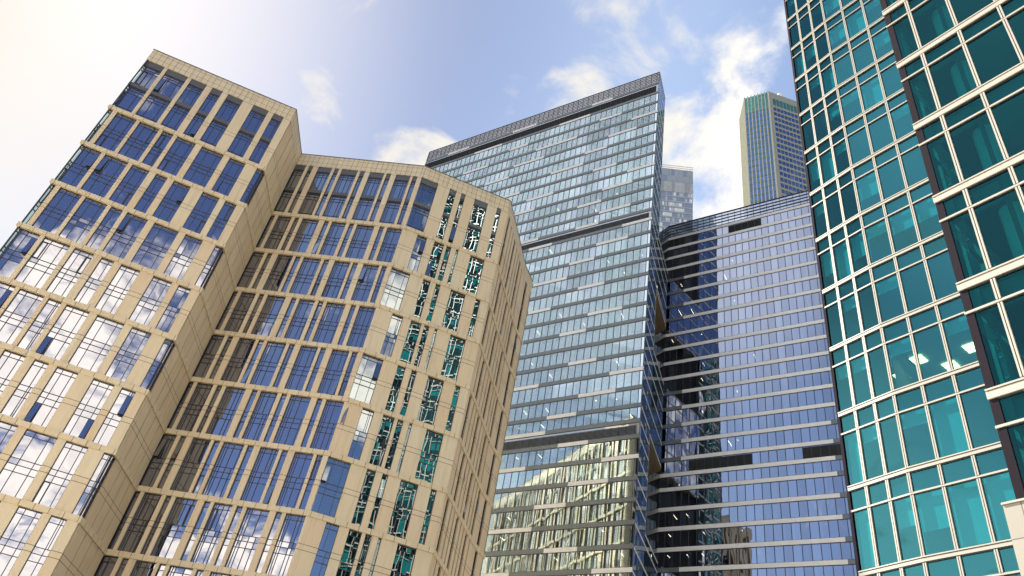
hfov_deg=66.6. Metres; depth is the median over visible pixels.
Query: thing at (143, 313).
window
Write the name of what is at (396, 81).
sky
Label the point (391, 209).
window
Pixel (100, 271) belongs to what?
window
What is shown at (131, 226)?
window
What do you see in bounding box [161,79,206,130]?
window
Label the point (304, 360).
window
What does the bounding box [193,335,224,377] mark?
window
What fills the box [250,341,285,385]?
window
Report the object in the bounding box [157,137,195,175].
window
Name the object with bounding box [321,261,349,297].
window
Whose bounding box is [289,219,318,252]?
window
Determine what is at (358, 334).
window
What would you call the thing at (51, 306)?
window
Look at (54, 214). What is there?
window
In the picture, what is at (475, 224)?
window
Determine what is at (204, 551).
window
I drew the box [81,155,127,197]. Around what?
window
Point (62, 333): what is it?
window
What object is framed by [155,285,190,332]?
window
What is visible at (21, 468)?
window
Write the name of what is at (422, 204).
window
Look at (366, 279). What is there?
window
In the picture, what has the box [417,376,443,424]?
window
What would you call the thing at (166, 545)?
window
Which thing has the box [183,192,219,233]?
window
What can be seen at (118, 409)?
window
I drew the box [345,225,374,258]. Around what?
window
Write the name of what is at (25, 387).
window
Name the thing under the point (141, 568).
window
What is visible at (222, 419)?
window
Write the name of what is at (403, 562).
window
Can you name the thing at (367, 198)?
window
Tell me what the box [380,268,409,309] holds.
window
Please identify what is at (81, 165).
window
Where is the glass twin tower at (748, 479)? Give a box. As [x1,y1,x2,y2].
[645,190,856,575]
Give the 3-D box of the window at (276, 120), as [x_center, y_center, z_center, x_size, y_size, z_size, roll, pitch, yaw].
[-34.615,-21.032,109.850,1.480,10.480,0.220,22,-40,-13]
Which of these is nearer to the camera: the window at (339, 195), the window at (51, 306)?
the window at (51, 306)
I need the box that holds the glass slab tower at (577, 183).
[425,72,667,575]
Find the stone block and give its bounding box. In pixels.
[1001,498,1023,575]
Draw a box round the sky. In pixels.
[0,0,795,254]
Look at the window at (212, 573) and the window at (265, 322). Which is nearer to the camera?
the window at (212, 573)
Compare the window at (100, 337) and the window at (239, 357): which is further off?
the window at (239, 357)
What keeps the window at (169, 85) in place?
in the stone office building at (242, 333)
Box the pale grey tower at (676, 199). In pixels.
[642,164,693,538]
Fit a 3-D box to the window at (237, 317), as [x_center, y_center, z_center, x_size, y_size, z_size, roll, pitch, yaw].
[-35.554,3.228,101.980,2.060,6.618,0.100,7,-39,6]
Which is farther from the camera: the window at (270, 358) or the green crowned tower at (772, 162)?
the green crowned tower at (772, 162)
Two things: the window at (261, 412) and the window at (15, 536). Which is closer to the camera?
the window at (15, 536)
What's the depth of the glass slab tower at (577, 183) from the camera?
155.93 m
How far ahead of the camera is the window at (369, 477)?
87.63 m
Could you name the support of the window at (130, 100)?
in the stone office building at (242, 333)
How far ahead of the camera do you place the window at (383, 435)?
92.22 m
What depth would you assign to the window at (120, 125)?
100.59 m
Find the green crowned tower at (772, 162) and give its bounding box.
[739,90,807,206]
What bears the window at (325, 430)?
in the stone office building at (242, 333)
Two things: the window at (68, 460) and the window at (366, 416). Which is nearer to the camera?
the window at (68, 460)
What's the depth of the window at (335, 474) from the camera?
86.80 m
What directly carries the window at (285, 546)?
in the stone office building at (242, 333)
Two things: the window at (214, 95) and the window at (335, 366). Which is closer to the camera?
the window at (335, 366)
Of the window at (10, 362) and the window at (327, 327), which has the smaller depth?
the window at (10, 362)
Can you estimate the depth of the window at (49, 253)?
87.34 m
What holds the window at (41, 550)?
in the stone office building at (242, 333)
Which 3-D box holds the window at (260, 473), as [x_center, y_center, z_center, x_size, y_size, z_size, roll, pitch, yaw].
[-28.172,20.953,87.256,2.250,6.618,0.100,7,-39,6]
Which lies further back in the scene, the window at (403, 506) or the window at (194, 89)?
the window at (194, 89)
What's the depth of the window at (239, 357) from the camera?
97.21 m
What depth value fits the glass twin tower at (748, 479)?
151.57 m
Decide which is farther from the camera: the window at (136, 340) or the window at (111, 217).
the window at (111, 217)
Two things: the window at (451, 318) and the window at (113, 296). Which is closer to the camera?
the window at (113, 296)
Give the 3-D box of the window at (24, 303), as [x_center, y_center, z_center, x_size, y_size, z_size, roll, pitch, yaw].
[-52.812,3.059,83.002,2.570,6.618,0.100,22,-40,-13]
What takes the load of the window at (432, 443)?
in the stone office building at (242, 333)
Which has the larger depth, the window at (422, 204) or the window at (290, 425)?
the window at (422, 204)
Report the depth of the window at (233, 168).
103.81 m
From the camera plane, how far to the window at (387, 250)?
109.50 m
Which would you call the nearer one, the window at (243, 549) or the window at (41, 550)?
the window at (41, 550)
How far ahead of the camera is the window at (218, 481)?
87.69 m
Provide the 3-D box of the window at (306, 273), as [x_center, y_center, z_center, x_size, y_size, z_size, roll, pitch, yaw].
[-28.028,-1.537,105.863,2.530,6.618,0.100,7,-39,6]
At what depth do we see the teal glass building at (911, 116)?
34.50 m
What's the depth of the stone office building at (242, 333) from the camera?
93.78 m
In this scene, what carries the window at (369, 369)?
in the stone office building at (242, 333)
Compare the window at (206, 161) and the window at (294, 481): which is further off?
the window at (206, 161)
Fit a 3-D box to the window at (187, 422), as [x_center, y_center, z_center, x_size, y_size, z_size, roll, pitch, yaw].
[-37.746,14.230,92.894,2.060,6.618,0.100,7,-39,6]
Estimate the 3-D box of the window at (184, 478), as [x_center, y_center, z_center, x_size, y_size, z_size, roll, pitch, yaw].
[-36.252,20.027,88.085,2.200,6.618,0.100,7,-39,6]
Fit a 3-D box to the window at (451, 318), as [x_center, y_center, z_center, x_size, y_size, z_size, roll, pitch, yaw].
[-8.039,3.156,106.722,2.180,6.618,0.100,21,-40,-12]
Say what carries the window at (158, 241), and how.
in the stone office building at (242, 333)
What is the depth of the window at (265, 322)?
101.61 m
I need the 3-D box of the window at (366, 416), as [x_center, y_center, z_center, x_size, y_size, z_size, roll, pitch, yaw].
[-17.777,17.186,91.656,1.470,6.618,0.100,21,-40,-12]
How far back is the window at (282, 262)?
106.32 m
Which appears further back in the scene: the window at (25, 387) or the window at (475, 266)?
the window at (475, 266)
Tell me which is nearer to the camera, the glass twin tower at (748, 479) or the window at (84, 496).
the window at (84, 496)
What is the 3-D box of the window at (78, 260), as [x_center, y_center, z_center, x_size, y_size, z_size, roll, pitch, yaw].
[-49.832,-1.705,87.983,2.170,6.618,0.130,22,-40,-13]
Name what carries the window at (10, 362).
in the stone office building at (242, 333)
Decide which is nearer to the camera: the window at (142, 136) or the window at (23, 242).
the window at (23, 242)
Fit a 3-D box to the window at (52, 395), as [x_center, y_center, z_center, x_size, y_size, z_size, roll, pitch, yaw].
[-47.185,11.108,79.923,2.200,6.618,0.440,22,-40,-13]
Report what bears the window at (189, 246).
in the stone office building at (242, 333)
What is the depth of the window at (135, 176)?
97.11 m
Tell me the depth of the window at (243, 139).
109.11 m
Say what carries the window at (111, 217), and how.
in the stone office building at (242, 333)
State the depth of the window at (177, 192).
98.28 m
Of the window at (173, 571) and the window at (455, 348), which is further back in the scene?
the window at (455, 348)
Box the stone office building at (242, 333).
[0,49,532,575]
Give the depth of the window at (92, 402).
80.85 m
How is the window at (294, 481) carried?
in the stone office building at (242, 333)
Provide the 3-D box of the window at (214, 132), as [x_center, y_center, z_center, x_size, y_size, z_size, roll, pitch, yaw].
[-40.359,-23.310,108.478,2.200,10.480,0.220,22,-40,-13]
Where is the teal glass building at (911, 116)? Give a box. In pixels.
[784,0,1023,575]
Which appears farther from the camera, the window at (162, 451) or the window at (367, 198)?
the window at (367, 198)
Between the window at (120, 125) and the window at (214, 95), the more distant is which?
the window at (214, 95)
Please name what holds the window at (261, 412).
in the stone office building at (242, 333)
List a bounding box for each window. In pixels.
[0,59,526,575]
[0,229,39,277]
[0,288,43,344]
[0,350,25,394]
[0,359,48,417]
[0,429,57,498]
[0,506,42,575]
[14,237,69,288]
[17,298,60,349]
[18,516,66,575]
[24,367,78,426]
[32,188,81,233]
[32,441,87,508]
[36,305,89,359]
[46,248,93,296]
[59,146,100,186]
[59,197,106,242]
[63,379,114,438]
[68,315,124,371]
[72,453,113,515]
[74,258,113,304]
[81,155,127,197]
[86,207,122,248]
[93,388,135,445]
[94,113,136,151]
[95,265,139,313]
[103,213,147,258]
[105,327,150,381]
[109,165,148,205]
[116,62,164,111]
[118,122,159,160]
[118,493,161,552]
[129,276,171,325]
[130,560,155,575]
[131,223,178,270]
[136,69,187,122]
[140,434,176,486]
[151,497,197,558]
[153,181,190,222]
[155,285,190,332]
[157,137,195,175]
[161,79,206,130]
[164,235,202,279]
[167,566,192,575]
[170,438,210,491]
[176,383,212,431]
[183,88,221,137]
[183,147,223,186]
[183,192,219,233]
[190,503,231,564]
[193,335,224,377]
[200,95,242,146]
[202,442,243,497]
[206,387,245,435]
[210,572,230,575]
[212,158,244,195]
[221,338,255,381]
[224,292,255,331]
[225,508,269,570]
[227,105,268,157]
[240,447,278,502]
[242,391,277,440]
[249,114,283,163]
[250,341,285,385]
[251,295,285,335]
[263,255,292,290]
[266,514,305,575]
[273,395,310,445]
[276,452,312,507]
[284,299,314,339]
[284,346,317,390]
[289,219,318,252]
[289,257,320,294]
[298,167,331,214]
[310,400,343,449]
[311,457,350,517]
[312,302,345,343]
[317,350,348,394]
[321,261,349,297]
[323,169,357,217]
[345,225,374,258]
[346,306,375,347]
[348,408,373,459]
[349,353,382,403]
[351,264,378,301]
[351,469,375,525]
[352,172,383,220]
[369,415,394,466]
[376,228,401,261]
[380,175,409,223]
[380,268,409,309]
[387,480,417,538]
[390,544,416,575]
[406,178,437,231]
[415,430,442,482]
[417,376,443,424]
[441,335,465,379]
[442,290,464,330]
[462,199,487,252]
[462,256,483,293]
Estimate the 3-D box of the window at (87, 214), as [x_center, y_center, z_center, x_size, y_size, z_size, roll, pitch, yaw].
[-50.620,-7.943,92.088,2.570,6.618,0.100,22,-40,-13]
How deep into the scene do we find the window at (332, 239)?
98.14 m
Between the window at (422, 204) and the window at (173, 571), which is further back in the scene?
the window at (422, 204)
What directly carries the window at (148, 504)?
in the stone office building at (242, 333)
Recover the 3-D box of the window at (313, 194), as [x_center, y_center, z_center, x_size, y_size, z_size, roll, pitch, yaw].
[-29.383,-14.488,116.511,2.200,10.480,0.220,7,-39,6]
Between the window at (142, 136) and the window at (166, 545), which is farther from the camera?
the window at (142, 136)
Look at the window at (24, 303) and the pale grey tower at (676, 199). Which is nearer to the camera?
the window at (24, 303)
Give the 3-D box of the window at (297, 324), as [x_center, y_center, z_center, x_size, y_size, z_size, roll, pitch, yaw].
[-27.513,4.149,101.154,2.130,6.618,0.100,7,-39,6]

